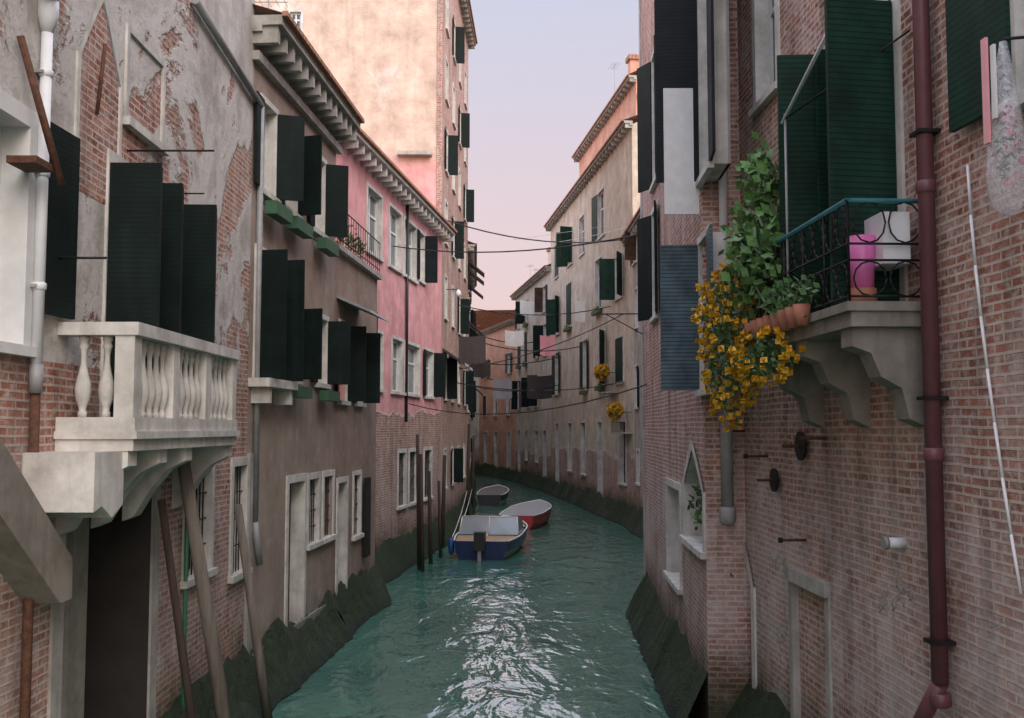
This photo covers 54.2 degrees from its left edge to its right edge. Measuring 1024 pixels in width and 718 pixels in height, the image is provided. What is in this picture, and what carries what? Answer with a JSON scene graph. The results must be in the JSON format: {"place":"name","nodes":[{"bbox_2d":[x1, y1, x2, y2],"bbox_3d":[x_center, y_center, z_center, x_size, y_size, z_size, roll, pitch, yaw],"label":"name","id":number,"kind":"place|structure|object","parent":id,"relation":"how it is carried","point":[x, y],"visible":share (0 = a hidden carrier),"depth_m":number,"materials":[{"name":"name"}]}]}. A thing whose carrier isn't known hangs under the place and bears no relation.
{"place":"outdoors","nodes":[
{"label":"outdoors","id":0,"kind":"place"},
{"bbox_2d":[255,0,442,213],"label":"building","id":1,"kind":"structure","parent":0,"point":[382,60],"depth_m":39.86,"materials":[{"name":"beige paint"}]},
{"bbox_2d":[272,473,695,717],"bbox_3d":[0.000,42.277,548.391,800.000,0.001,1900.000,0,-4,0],"label":"water","id":2,"kind":"structure","parent":0,"point":[536,624],"depth_m":20.76,"materials":[{"name":"teal liquid"}]},
{"bbox_2d":[0,0,272,717],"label":"building","id":3,"kind":"structure","parent":2,"relation":"in","point":[126,137],"depth_m":10.69,"materials":[{"name":"paint"}]},
{"bbox_2d":[243,4,364,708],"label":"grey stucco house","id":4,"kind":"structure","parent":2,"relation":"in","point":[313,117],"depth_m":17.87,"materials":[{"name":"paint"}]},
{"bbox_2d":[331,214,391,635],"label":"building","id":5,"kind":"structure","parent":2,"relation":"in","point":[360,593],"depth_m":23.19,"materials":[{"name":"paint"}]},
{"bbox_2d":[335,128,460,583],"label":"pink house","id":6,"kind":"structure","parent":2,"relation":"in","point":[390,205],"depth_m":32.41,"materials":[{"name":"paint"}]},
{"bbox_2d":[255,0,646,547],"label":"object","id":7,"kind":"object","parent":2,"relation":"on","point":[472,351],"visible":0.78,"depth_m":48.50,"materials":[{"name":"brown wood"}]},
{"bbox_2d":[441,0,477,538],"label":"building","id":8,"kind":"structure","parent":2,"relation":"on","point":[459,38],"depth_m":45.03,"materials":[{"name":"beige paint"}]},
{"bbox_2d":[469,291,476,492],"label":"building","id":9,"kind":"structure","parent":2,"relation":"in","point":[473,317],"depth_m":72.27,"materials":[{"name":"paint"}]},
{"bbox_2d":[470,377,478,472],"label":"building","id":10,"kind":"structure","parent":2,"relation":"in","point":[474,426],"depth_m":98.16,"materials":[{"name":"stone"}]},
{"bbox_2d":[467,241,484,511],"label":"rose brick house","id":11,"kind":"structure","parent":2,"relation":"in","point":[473,271],"depth_m":57.54,"materials":[{"name":"brick"}]},
{"bbox_2d":[448,515,527,560],"bbox_3d":[-0.669,6.454,36.563,2.366,1.601,6.971,0,-4,7],"label":"boat","id":12,"kind":"object","parent":2,"relation":"on","point":[479,538],"visible":0.91,"depth_m":34.60,"materials":[{"name":"blue paint"}]},
{"bbox_2d":[476,484,508,505],"bbox_3d":[-1.109,8.182,59.065,1.886,1.253,5.070,0,-4,0],"label":"dark boat","id":13,"kind":"object","parent":2,"relation":"on","point":[495,495],"visible":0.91,"depth_m":57.36,"materials":[{"name":"white paint"}]},
{"bbox_2d":[476,264,538,479],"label":"salmon house","id":14,"kind":"structure","parent":2,"relation":"in","point":[497,445],"depth_m":90.68,"materials":[{"name":"paint"}]},
{"bbox_2d":[499,499,551,529],"bbox_3d":[0.758,7.281,46.021,1.966,1.253,5.626,-1,-4,12],"label":"red boat","id":15,"kind":"object","parent":2,"relation":"on","point":[533,514],"visible":0.75,"depth_m":45.16,"materials":[{"name":"white paint"}]},
{"bbox_2d":[510,247,550,491],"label":"white house","id":16,"kind":"structure","parent":2,"relation":"on","point":[533,451],"depth_m":76.00,"materials":[{"name":"paint"}]},
{"bbox_2d":[514,115,639,525],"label":"cream house","id":17,"kind":"structure","parent":2,"relation":"on","point":[593,457],"depth_m":53.42,"materials":[{"name":"paint"}]},
{"bbox_2d":[571,54,638,176],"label":"salmon house","id":18,"kind":"structure","parent":2,"relation":"on","point":[620,105],"depth_m":56.52,"materials":[{"name":"paint"}]},
{"bbox_2d":[619,207,642,538],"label":"house","id":19,"kind":"structure","parent":2,"relation":"in","point":[633,525],"depth_m":43.81,"materials":[{"name":"paint"}]},
{"bbox_2d":[601,0,751,717],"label":"gothic house","id":20,"kind":"structure","parent":2,"relation":"in","point":[688,613],"depth_m":14.65,"materials":[{"name":"stone"}]},
{"bbox_2d":[690,0,1023,717],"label":"brick house","id":21,"kind":"structure","parent":2,"relation":"on","point":[875,361],"depth_m":9.04,"materials":[{"name":"brick"}]},
{"bbox_2d":[980,36,1023,212],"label":"laundry","id":22,"kind":"object","parent":21,"relation":"hanging from","point":[1010,151],"visible":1,"depth_m":6.69,"materials":[{"name":"clear plastic"},{"name":"pink cloth"},{"name":"white cloth"}]},
{"bbox_2d":[473,310,514,330],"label":"roof","id":23,"kind":"structure","parent":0,"point":[486,319],"depth_m":110.59,"materials":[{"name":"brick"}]},
{"bbox_2d":[468,0,638,309],"label":"sky","id":24,"kind":"structure","parent":0,"point":[541,72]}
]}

